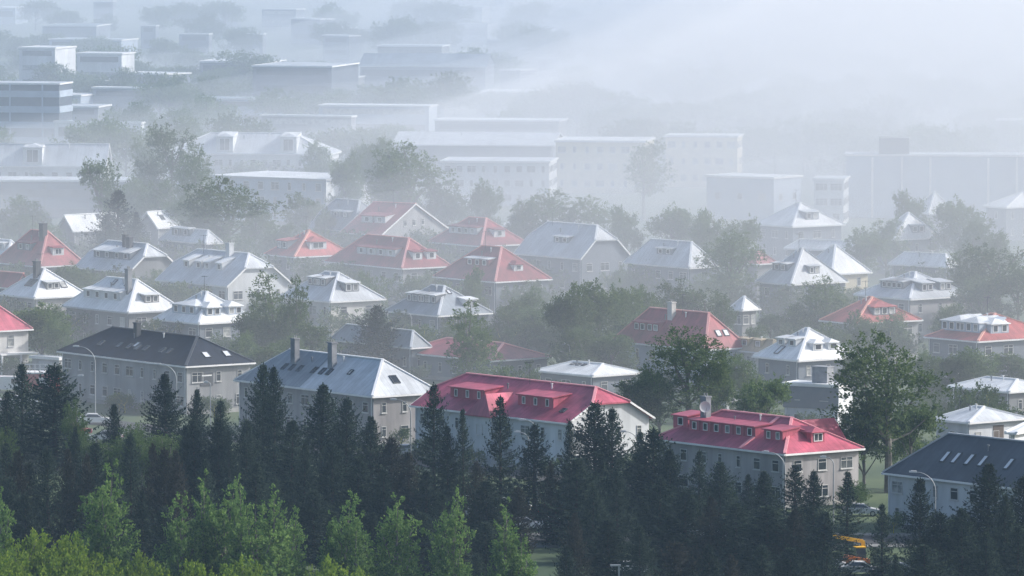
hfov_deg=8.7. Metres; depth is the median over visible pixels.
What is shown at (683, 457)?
window
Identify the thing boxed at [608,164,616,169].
window
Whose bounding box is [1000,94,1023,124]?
misty tree
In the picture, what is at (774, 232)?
window
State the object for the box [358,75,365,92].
building
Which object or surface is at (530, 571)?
poplar tree
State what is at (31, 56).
building
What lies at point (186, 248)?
garden bush
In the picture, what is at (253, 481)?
spruce tree
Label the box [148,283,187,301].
garden bush
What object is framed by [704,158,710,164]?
window
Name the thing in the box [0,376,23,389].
parked van
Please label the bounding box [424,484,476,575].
poplar tree
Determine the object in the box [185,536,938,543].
road
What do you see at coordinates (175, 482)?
spruce tree
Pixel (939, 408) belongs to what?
garden bush
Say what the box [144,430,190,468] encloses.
birch tree
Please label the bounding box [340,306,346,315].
window
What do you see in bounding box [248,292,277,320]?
garden bush
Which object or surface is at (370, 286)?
garden bush
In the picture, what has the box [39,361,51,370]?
garage door
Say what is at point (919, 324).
window
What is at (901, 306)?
window
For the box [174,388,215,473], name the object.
spruce tree
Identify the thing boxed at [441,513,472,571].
spruce tree
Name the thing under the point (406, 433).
garden bush
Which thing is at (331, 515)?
spruce tree
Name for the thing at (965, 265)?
tall tree
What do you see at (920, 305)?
window
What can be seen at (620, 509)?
spruce tree
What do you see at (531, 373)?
garden bush
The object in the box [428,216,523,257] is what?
apartment house
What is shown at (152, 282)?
garden bush
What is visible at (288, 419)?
window
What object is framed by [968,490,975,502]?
window
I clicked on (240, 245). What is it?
garden bush
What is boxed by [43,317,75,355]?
garden tree
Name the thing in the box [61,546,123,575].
willow bush
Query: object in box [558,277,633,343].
garden tree
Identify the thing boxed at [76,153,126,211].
birch tree
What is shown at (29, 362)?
garden bush
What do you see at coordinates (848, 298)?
garden bush
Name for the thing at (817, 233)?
window
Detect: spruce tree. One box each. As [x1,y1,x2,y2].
[0,363,43,458]
[0,389,30,467]
[0,443,20,502]
[0,449,37,534]
[0,476,37,556]
[3,492,62,564]
[4,362,106,470]
[19,446,74,551]
[19,462,59,539]
[48,447,85,548]
[56,425,84,506]
[62,442,128,521]
[64,454,102,539]
[68,512,89,546]
[73,189,155,257]
[81,214,121,254]
[82,457,136,559]
[97,403,126,463]
[113,432,148,542]
[117,489,162,572]
[124,212,151,243]
[131,443,166,537]
[135,447,197,554]
[139,505,179,575]
[140,372,206,459]
[151,448,202,553]
[158,419,221,511]
[162,426,204,510]
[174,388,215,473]
[188,459,217,536]
[189,416,245,504]
[197,399,240,473]
[207,431,246,509]
[211,477,265,551]
[217,419,269,508]
[228,361,283,478]
[238,461,290,535]
[252,420,330,521]
[253,365,299,485]
[254,478,289,551]
[261,382,373,497]
[279,443,330,528]
[286,489,341,562]
[292,441,368,533]
[302,512,360,575]
[313,396,380,497]
[321,455,390,540]
[341,416,389,502]
[354,468,412,542]
[357,436,411,507]
[360,513,398,575]
[368,512,463,575]
[381,452,425,537]
[398,382,468,510]
[399,470,466,541]
[421,492,470,560]
[430,426,467,511]
[441,407,474,511]
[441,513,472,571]
[458,461,497,540]
[460,521,529,575]
[461,480,534,548]
[467,394,538,518]
[495,486,539,554]
[499,423,562,520]
[522,457,622,544]
[529,461,568,543]
[537,400,637,516]
[543,486,633,561]
[550,543,583,575]
[553,512,597,575]
[554,418,580,506]
[557,518,651,575]
[587,406,634,519]
[594,471,646,550]
[597,427,696,527]
[615,430,650,523]
[617,476,690,557]
[622,489,715,564]
[629,447,700,525]
[682,496,738,569]
[684,449,721,524]
[694,461,743,530]
[698,502,770,569]
[716,505,812,575]
[728,471,787,538]
[732,474,757,536]
[741,544,777,575]
[752,463,815,535]
[767,546,823,575]
[768,508,818,574]
[773,512,874,575]
[786,469,839,546]
[813,544,844,575]
[818,471,873,557]
[857,503,909,575]
[884,555,906,575]
[885,477,942,575]
[886,512,975,575]
[890,544,957,575]
[930,508,1000,575]
[944,461,1023,571]
[961,531,1011,575]
[976,494,1023,575]
[983,474,1023,562]
[993,524,1023,575]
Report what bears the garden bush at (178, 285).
on the ground
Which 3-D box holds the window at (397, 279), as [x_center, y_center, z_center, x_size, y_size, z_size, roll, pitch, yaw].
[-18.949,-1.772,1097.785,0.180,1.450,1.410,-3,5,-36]
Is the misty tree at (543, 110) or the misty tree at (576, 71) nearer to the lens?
the misty tree at (543, 110)
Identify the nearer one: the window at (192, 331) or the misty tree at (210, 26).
the window at (192, 331)
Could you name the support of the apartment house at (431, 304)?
on the ground
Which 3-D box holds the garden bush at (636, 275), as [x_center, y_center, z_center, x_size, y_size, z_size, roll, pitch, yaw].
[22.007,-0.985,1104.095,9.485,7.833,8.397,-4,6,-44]
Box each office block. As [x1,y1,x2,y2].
[392,131,563,183]
[845,136,1023,217]
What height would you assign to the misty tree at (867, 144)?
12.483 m
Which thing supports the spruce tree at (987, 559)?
on the ground
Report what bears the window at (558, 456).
in the apartment house at (548, 407)
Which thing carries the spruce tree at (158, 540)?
on the ground
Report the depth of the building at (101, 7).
2596.80 m
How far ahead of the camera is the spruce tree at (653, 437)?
754.12 m
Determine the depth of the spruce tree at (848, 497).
724.14 m
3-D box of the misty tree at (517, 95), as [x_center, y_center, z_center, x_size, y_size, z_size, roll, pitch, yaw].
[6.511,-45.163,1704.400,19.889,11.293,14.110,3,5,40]
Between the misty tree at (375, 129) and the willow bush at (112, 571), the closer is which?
the willow bush at (112, 571)
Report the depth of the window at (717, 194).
1332.14 m
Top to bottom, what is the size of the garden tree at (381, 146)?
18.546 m
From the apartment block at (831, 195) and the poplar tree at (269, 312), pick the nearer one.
the poplar tree at (269, 312)
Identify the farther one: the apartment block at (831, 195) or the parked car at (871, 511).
the apartment block at (831, 195)
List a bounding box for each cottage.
[0,271,25,303]
[728,295,760,335]
[737,336,776,377]
[744,251,775,299]
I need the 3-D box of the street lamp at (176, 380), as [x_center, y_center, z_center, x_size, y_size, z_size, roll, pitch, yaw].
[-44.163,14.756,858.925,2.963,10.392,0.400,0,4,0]
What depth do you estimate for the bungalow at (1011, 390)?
890.88 m
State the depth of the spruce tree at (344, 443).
782.21 m
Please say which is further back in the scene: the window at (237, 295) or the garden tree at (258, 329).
the window at (237, 295)
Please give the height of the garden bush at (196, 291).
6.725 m
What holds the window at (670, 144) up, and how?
in the apartment block at (694, 158)
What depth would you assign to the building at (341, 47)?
2193.69 m
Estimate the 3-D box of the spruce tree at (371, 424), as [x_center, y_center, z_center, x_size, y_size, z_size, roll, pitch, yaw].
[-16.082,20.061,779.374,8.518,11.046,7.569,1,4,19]
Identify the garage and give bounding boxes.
[29,354,61,370]
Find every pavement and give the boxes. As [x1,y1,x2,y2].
[258,533,931,535]
[349,544,976,547]
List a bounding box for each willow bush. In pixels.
[0,527,58,575]
[0,556,32,575]
[14,530,101,575]
[28,552,86,575]
[40,531,89,575]
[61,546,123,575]
[102,561,130,575]
[128,546,165,575]
[131,561,172,575]
[179,560,214,575]
[182,558,198,575]
[216,553,255,575]
[246,560,267,575]
[304,564,320,575]
[315,553,356,575]
[350,565,368,575]
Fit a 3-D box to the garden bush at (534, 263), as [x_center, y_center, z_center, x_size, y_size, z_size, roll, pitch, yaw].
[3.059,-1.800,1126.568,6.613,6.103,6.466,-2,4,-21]
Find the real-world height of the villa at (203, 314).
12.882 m
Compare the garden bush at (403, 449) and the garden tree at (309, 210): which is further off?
the garden tree at (309, 210)
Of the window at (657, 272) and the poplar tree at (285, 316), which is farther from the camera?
the window at (657, 272)
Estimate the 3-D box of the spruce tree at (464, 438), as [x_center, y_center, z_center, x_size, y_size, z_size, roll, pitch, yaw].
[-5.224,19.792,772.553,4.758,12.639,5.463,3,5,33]
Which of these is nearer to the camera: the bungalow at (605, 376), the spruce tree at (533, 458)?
the spruce tree at (533, 458)
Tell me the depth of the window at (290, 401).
868.11 m
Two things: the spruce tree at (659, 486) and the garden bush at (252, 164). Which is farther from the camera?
the garden bush at (252, 164)
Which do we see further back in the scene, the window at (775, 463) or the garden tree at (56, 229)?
the garden tree at (56, 229)
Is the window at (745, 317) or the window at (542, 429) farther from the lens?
the window at (745, 317)
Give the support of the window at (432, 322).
in the apartment house at (431, 304)
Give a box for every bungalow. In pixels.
[328,323,431,376]
[417,337,552,380]
[535,360,641,395]
[713,386,737,409]
[926,373,958,403]
[932,404,1023,438]
[947,375,1023,414]
[1004,422,1023,439]
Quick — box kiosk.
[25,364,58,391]
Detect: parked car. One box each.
[78,413,109,422]
[89,430,122,441]
[398,444,415,453]
[511,517,539,528]
[841,503,879,515]
[841,560,875,574]
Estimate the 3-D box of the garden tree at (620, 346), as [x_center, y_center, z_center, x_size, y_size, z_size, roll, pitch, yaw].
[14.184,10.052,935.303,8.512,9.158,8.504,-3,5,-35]
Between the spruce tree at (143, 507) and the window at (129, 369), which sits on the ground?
the spruce tree at (143, 507)
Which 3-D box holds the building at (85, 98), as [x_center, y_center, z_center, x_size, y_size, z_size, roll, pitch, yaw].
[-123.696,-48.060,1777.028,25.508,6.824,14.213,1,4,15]
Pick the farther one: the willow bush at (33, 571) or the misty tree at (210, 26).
the misty tree at (210, 26)
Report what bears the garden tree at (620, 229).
on the ground
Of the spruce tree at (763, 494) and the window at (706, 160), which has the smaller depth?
the spruce tree at (763, 494)
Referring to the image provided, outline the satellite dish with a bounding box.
[700,401,709,414]
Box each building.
[0,6,27,23]
[0,143,112,176]
[18,45,76,80]
[42,23,111,37]
[48,37,138,60]
[53,120,145,149]
[72,93,93,103]
[72,104,111,120]
[76,51,135,80]
[91,86,157,118]
[92,0,116,20]
[123,71,191,106]
[140,25,159,48]
[166,131,341,190]
[170,96,292,126]
[178,33,212,57]
[198,59,286,95]
[223,5,240,26]
[246,33,266,57]
[251,62,359,113]
[260,114,356,146]
[261,8,305,26]
[290,17,334,44]
[317,103,438,132]
[322,34,360,59]
[353,93,448,117]
[358,53,495,98]
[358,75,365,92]
[376,44,449,53]
[433,117,567,135]
[441,22,497,42]
[449,6,489,22]
[475,89,548,115]
[486,37,551,59]
[499,68,537,88]
[538,57,556,77]
[657,43,686,68]
[710,116,737,132]
[855,36,893,61]
[916,23,934,46]
[972,23,1023,46]
[996,118,1021,151]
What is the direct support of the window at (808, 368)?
in the villa at (797, 355)
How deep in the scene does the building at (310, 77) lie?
1793.79 m
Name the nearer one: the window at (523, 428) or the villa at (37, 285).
the window at (523, 428)
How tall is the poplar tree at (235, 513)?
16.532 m
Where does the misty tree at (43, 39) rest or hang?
on the ground
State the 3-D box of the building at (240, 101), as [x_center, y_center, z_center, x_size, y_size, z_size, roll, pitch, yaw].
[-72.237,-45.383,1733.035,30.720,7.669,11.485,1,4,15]
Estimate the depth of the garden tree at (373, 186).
1273.91 m
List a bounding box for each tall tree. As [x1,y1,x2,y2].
[129,115,203,201]
[129,134,161,189]
[168,174,290,242]
[170,146,214,211]
[361,140,459,211]
[510,187,575,238]
[570,194,627,234]
[622,134,678,220]
[645,323,739,412]
[693,228,771,304]
[797,274,857,329]
[817,326,957,492]
[945,251,986,298]
[948,237,1023,312]
[990,259,1023,320]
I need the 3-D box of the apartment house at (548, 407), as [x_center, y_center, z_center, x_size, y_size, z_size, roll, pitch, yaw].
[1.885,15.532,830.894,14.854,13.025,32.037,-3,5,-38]
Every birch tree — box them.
[0,426,23,478]
[59,398,92,477]
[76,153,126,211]
[78,436,106,463]
[97,443,129,481]
[105,422,158,498]
[125,428,151,489]
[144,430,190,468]
[649,298,685,309]
[653,277,698,310]
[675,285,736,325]
[711,292,738,334]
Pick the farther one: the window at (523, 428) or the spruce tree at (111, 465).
the window at (523, 428)
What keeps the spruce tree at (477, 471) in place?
on the ground
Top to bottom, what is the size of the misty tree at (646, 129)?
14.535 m
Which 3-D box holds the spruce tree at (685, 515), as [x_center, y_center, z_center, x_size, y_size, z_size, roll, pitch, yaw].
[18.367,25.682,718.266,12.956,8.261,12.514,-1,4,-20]
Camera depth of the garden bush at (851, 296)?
1061.91 m
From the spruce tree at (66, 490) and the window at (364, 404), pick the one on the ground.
the spruce tree at (66, 490)
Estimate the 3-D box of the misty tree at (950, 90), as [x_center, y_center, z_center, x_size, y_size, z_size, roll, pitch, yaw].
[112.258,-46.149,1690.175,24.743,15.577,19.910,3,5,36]
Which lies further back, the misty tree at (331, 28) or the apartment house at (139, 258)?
the misty tree at (331, 28)
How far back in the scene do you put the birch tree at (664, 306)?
979.10 m
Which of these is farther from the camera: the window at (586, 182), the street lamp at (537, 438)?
the window at (586, 182)
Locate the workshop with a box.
[704,172,802,219]
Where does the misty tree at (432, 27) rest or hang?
on the ground
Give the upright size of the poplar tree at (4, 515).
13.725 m
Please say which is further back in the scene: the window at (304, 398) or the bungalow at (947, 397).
the bungalow at (947, 397)
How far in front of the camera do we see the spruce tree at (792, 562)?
665.04 m
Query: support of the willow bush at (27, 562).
on the ground
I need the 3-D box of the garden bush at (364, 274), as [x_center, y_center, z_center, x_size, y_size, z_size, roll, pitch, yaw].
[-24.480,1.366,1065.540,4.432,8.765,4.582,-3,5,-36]
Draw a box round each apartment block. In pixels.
[208,170,374,224]
[440,157,557,205]
[554,136,655,192]
[664,133,743,186]
[812,175,849,223]
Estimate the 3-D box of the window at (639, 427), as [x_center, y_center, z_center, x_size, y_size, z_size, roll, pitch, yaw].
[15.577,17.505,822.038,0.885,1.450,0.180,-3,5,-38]
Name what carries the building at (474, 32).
on the ground
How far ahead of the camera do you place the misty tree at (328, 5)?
2441.04 m
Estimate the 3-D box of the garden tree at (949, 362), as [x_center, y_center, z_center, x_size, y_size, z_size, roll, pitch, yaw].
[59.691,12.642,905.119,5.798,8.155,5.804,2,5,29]
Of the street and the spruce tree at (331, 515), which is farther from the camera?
the street
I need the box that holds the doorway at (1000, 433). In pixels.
[993,425,1003,437]
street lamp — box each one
[73,345,95,412]
[155,363,176,430]
[203,381,210,439]
[390,398,410,451]
[514,431,528,502]
[519,419,537,500]
[762,450,784,509]
[820,456,833,528]
[909,470,935,508]
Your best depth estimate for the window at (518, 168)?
1377.11 m
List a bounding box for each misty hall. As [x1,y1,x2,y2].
[500,215,606,229]
[783,239,867,262]
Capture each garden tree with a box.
[0,209,16,238]
[0,213,36,241]
[1,194,52,234]
[12,300,79,355]
[31,219,64,243]
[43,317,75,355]
[53,260,102,288]
[119,174,155,230]
[125,178,187,221]
[160,195,192,226]
[186,204,231,247]
[227,330,259,369]
[231,305,282,366]
[236,209,276,254]
[241,343,286,368]
[254,220,299,255]
[273,334,309,355]
[280,191,325,235]
[281,323,347,351]
[299,139,336,171]
[314,206,336,235]
[323,151,364,202]
[345,136,370,173]
[356,133,402,200]
[366,164,423,204]
[418,178,474,226]
[460,264,490,308]
[467,176,504,224]
[483,297,530,339]
[497,320,553,352]
[503,304,563,353]
[504,196,541,238]
[513,286,544,320]
[536,314,578,354]
[541,282,601,360]
[545,324,623,364]
[553,202,582,222]
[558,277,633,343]
[577,328,642,369]
[607,279,645,335]
[610,204,645,252]
[611,377,667,422]
[626,282,661,315]
[631,360,683,431]
[642,202,693,239]
[668,214,719,247]
[688,207,728,260]
[692,345,737,412]
[719,212,762,287]
[727,352,765,404]
[730,371,793,415]
[743,323,769,337]
[756,309,788,340]
[777,302,824,334]
[814,320,851,344]
[833,345,868,397]
[837,396,898,488]
[842,225,887,271]
[843,309,877,353]
[863,215,911,277]
[866,309,914,359]
[886,188,935,228]
[891,398,936,463]
[909,350,952,403]
[927,193,996,260]
[927,300,965,343]
[935,353,972,396]
[943,345,1001,391]
[949,272,1016,316]
[953,219,991,263]
[974,227,1020,282]
[981,351,1023,379]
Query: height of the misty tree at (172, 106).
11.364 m
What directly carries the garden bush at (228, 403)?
on the ground
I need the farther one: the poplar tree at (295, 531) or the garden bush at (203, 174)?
the garden bush at (203, 174)
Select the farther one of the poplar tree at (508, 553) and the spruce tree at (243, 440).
the spruce tree at (243, 440)
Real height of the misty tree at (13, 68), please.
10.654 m
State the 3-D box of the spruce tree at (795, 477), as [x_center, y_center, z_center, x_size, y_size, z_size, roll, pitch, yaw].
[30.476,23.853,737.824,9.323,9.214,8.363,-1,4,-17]
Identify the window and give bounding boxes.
[7,335,14,346]
[8,172,16,175]
[27,302,31,310]
[63,358,71,369]
[79,360,81,370]
[89,384,94,395]
[90,361,93,371]
[101,386,107,396]
[102,363,107,373]
[107,316,112,325]
[113,387,120,394]
[114,364,119,375]
[119,317,124,326]
[126,366,133,376]
[136,317,146,326]
[139,367,143,378]
[140,391,143,401]
[152,369,156,379]
[175,395,183,406]
[177,372,182,382]
[189,328,195,334]
[191,372,202,383]
[205,328,212,337]
[214,159,222,165]
[216,371,221,381]
[218,291,224,299]
[223,327,230,336]
[233,291,243,299]
[236,394,238,404]
[243,181,248,188]
[243,387,247,398]
[257,181,263,189]
[257,196,264,203]
[271,182,278,189]
[272,160,280,166]
[286,392,292,403]
[286,416,293,424]
[301,394,308,405]
[302,183,305,190]
[309,305,315,314]
[315,184,321,191]
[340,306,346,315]
[362,402,368,413]
[365,305,371,312]
[381,402,386,413]
[381,426,386,437]
[394,273,398,281]
[401,425,409,436]
[402,356,406,366]
[402,401,407,412]
[419,413,426,424]
[430,320,434,329]
[435,416,444,426]
[438,362,441,372]
[444,166,450,172]
[454,417,458,428]
[455,180,463,186]
[456,166,462,172]
[467,166,475,172]
[485,286,491,295]
[492,180,497,186]
[503,194,511,200]
[503,448,512,460]
[504,166,510,172]
[504,180,509,186]
[515,180,523,186]
[516,166,521,172]
[520,425,529,436]
[527,166,535,172]
[540,427,544,438]
[556,454,562,465]
[557,429,561,440]
[558,146,565,152]
[572,180,576,186]
[572,263,577,271]
[584,163,589,169]
[584,180,589,186]
[586,263,592,271]
[596,180,603,186]
[597,147,602,152]
[597,163,602,169]
[601,262,609,270]
[601,381,607,390]
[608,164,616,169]
[609,147,615,153]
[621,147,629,153]
[635,348,638,358]
[637,425,641,435]
[648,350,654,360]
[655,270,660,278]
[667,141,675,147]
[667,271,672,279]
[678,475,688,487]
[679,272,686,280]
[680,175,685,180]
[680,449,687,461]
[692,158,698,164]
[692,175,697,180]
[698,451,706,463]
[704,141,709,147]
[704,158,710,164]
[715,158,722,164]
[715,192,720,199]
[716,142,721,147]
[718,453,721,461]
[727,142,734,147]
[734,315,741,324]
[735,455,740,467]
[735,482,741,493]
[737,193,742,199]
[743,315,749,324]
[747,356,754,366]
[751,314,754,323]
[752,457,760,470]
[758,194,765,200]
[765,363,769,373]
[771,230,777,237]
[771,460,779,472]
[771,486,780,499]
[779,193,782,200]
[785,365,789,375]
[793,460,802,472]
[798,231,803,238]
[806,365,811,375]
[813,230,820,238]
[815,183,826,190]
[815,198,827,205]
[816,484,828,496]
[817,458,827,470]
[830,183,841,190]
[830,198,841,205]
[832,213,839,220]
[840,456,853,469]
[857,277,860,285]
[891,481,902,494]
[898,303,903,309]
[903,325,912,334]
[915,243,918,251]
[918,304,922,312]
[918,323,922,332]
[931,218,938,225]
[932,485,937,498]
[933,343,939,352]
[948,344,957,354]
[949,487,958,500]
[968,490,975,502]
[985,346,991,355]
[1003,344,1012,354]
[1018,400,1022,410]
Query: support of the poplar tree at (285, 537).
on the ground
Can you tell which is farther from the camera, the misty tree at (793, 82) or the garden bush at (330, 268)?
the misty tree at (793, 82)
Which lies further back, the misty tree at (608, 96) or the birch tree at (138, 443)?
the misty tree at (608, 96)
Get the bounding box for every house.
[0,306,40,375]
[56,320,255,414]
[57,212,124,258]
[76,232,172,284]
[139,210,180,248]
[154,235,292,315]
[233,335,430,444]
[324,234,449,304]
[339,189,447,246]
[384,270,492,336]
[409,362,654,473]
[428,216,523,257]
[513,208,630,293]
[657,393,864,507]
[782,365,851,429]
[881,432,1023,532]
[887,239,959,278]
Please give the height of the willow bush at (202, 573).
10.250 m
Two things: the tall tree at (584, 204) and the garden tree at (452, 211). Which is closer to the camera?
the tall tree at (584, 204)
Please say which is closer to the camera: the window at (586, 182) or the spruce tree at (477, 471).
the spruce tree at (477, 471)
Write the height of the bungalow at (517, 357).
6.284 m
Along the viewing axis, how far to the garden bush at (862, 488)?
778.18 m
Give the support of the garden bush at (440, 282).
on the ground
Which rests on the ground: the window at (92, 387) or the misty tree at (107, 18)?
the misty tree at (107, 18)
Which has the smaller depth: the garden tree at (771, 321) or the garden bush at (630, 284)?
the garden tree at (771, 321)
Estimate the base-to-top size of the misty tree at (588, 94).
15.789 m
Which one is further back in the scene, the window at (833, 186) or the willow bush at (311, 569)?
the window at (833, 186)
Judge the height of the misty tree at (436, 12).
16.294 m
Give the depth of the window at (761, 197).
1326.62 m
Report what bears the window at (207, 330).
in the villa at (203, 314)
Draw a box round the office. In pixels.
[0,81,72,142]
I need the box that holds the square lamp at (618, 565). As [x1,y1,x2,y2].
[610,564,620,575]
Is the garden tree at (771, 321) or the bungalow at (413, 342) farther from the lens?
the garden tree at (771, 321)
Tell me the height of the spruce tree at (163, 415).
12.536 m
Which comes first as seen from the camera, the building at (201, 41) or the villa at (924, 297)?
the villa at (924, 297)
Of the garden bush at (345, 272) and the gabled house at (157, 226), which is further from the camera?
the gabled house at (157, 226)
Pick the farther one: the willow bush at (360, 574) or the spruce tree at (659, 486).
the spruce tree at (659, 486)
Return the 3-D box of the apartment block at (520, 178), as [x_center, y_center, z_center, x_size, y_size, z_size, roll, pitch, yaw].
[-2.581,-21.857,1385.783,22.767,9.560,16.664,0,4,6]
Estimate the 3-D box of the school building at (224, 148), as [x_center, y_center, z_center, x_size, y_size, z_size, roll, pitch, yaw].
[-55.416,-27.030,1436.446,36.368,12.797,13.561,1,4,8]
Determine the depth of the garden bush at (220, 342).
977.07 m
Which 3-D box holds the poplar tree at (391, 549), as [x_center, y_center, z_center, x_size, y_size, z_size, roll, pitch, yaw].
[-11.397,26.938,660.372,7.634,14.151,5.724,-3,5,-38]
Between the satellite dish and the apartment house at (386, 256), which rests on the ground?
the apartment house at (386, 256)
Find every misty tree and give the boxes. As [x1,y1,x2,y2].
[0,30,11,54]
[0,33,35,64]
[0,65,18,79]
[0,75,16,80]
[0,126,15,142]
[3,49,18,74]
[13,0,68,30]
[23,61,83,80]
[26,31,66,45]
[43,10,88,23]
[48,111,129,158]
[49,69,101,92]
[59,39,91,49]
[66,36,124,59]
[72,81,97,92]
[74,66,142,92]
[76,43,152,70]
[88,120,163,176]
[92,12,118,31]
[99,100,159,128]
[130,71,215,117]
[131,70,195,119]
[134,60,152,71]
[134,115,204,164]
[136,61,172,70]
[137,3,180,29]
[140,37,188,66]
[146,104,205,134]
[153,87,218,129]
[155,63,200,84]
[169,2,212,29]
[172,12,236,41]
[179,92,243,132]
[189,0,249,26]
[190,65,240,87]
[202,108,275,131]
[206,48,296,92]
[218,30,264,52]
[227,26,257,52]
[299,90,351,114]
[305,125,391,160]
[307,19,351,44]
[312,6,361,30]
[313,1,354,23]
[345,125,408,142]
[349,82,391,103]
[367,12,428,49]
[370,76,439,112]
[374,130,397,155]
[377,70,482,113]
[377,122,419,132]
[381,0,429,21]
[400,19,462,44]
[407,0,477,30]
[442,82,480,115]
[449,50,512,78]
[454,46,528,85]
[489,20,534,56]
[500,25,542,61]
[501,95,577,133]
[505,88,562,117]
[506,84,592,129]
[517,21,592,62]
[527,76,621,135]
[537,95,595,122]
[543,63,605,89]
[576,117,624,135]
[578,90,657,118]
[578,104,640,134]
[582,88,624,117]
[591,119,627,135]
[597,116,672,161]
[632,106,697,153]
[633,98,731,132]
[685,88,780,127]
[699,87,742,105]
[761,70,838,114]
[782,118,891,174]
[805,131,878,173]
[836,105,901,149]
[840,94,935,131]
[871,123,978,151]
[885,121,932,135]
[890,122,983,151]
[905,74,998,131]
[948,110,1003,137]
[948,120,998,151]
[952,105,1021,133]
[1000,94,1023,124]
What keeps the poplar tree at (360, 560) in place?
on the ground
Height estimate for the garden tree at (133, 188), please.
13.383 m
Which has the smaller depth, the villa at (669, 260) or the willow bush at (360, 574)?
the willow bush at (360, 574)
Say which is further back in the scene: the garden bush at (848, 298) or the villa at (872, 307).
the garden bush at (848, 298)
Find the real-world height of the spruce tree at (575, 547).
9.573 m
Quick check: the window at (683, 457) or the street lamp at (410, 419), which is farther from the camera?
the street lamp at (410, 419)
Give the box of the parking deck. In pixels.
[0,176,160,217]
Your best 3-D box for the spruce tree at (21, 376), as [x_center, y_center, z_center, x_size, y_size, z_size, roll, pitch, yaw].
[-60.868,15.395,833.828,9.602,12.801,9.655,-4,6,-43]
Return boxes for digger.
[832,535,869,562]
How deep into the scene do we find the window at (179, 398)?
898.29 m
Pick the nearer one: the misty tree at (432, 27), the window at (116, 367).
the window at (116, 367)
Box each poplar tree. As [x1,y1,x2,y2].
[0,486,16,564]
[69,506,123,575]
[77,458,141,575]
[148,491,205,575]
[175,468,228,575]
[195,480,252,575]
[216,500,288,575]
[225,473,254,574]
[231,263,294,365]
[250,483,308,575]
[270,273,313,346]
[275,506,308,575]
[316,490,374,575]
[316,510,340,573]
[333,524,378,575]
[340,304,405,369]
[364,492,430,575]
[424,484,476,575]
[443,298,503,377]
[476,496,532,575]
[492,534,538,575]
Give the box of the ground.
[0,0,1023,575]
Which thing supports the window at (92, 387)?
in the apartment house at (126, 359)
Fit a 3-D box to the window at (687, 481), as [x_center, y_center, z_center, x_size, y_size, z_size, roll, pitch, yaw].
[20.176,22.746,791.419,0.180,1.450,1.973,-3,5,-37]
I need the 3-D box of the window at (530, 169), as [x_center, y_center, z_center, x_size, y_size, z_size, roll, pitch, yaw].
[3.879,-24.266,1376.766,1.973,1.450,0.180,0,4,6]
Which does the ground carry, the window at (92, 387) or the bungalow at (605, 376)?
the bungalow at (605, 376)
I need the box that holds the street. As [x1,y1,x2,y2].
[0,409,705,500]
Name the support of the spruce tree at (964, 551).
on the ground
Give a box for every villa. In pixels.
[0,216,80,273]
[0,238,14,254]
[0,259,82,330]
[61,266,173,339]
[153,276,247,347]
[158,226,223,260]
[263,218,342,289]
[278,270,385,339]
[308,198,367,236]
[432,231,552,319]
[614,294,741,390]
[622,238,718,304]
[751,327,856,401]
[754,202,845,260]
[754,247,848,321]
[816,244,872,292]
[818,281,922,362]
[853,271,969,338]
[877,212,939,275]
[914,191,950,246]
[923,297,1023,377]
[982,192,1023,240]
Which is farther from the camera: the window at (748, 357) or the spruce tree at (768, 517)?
the window at (748, 357)
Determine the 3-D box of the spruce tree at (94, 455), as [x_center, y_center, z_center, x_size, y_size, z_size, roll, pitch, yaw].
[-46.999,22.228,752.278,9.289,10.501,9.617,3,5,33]
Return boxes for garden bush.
[0,260,29,275]
[0,266,28,270]
[0,295,27,315]
[0,357,20,375]
[11,172,45,175]
[19,360,31,369]
[35,309,92,338]
[64,240,93,257]
[70,330,100,341]
[76,270,119,289]
[83,263,122,281]
[94,271,120,281]
[106,394,132,412]
[109,392,138,411]
[124,269,162,289]
[137,400,153,412]
[139,236,176,257]
[141,317,184,333]
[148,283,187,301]
[162,280,211,302]
[173,238,202,258]
[174,286,211,301]
[189,166,214,187]
[200,396,232,413]
[202,399,231,413]
[209,330,240,348]
[211,236,260,254]
[220,164,252,173]
[230,162,279,172]
[232,159,265,172]
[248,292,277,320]
[253,252,282,273]
[261,292,282,309]
[275,301,313,327]
[281,165,307,171]
[286,257,328,280]
[291,260,363,288]
[299,223,342,246]
[307,263,356,279]
[316,304,370,333]
[319,229,368,247]
[335,267,375,282]
[349,270,371,284]
[358,269,389,316]
[362,309,417,328]
[378,443,404,455]
[380,274,460,301]
[389,427,411,444]
[402,226,440,248]
[404,447,425,459]
[405,436,449,456]
[408,364,431,378]
[410,322,455,341]
[412,275,436,285]
[413,278,444,290]
[417,239,460,258]
[418,269,436,284]
[426,329,459,339]
[437,314,491,337]
[438,253,463,263]
[438,280,491,303]
[464,448,486,465]
[478,325,536,347]
[480,365,517,376]
[499,278,561,310]
[500,361,542,379]
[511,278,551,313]
[528,259,544,269]
[534,265,575,291]
[536,457,559,474]
[595,271,621,292]
[605,277,650,293]
[606,271,634,292]
[613,259,663,296]
[615,379,633,394]
[619,453,634,469]
[649,368,675,383]
[682,272,728,304]
[684,404,699,409]
[708,283,757,311]
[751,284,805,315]
[777,318,845,335]
[795,287,849,312]
[796,410,838,424]
[828,295,850,312]
[835,480,872,502]
[836,486,865,500]
[843,286,859,302]
[844,287,866,301]
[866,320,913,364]
[878,269,900,282]
[880,511,909,533]
[894,331,928,361]
[895,262,943,277]
[912,388,948,401]
[919,393,949,412]
[928,394,954,432]
[929,262,991,286]
[931,311,956,324]
[943,379,986,410]
[955,310,984,314]
[956,384,1009,410]
[986,404,1023,421]
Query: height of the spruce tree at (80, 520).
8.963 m
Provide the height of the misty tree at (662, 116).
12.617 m

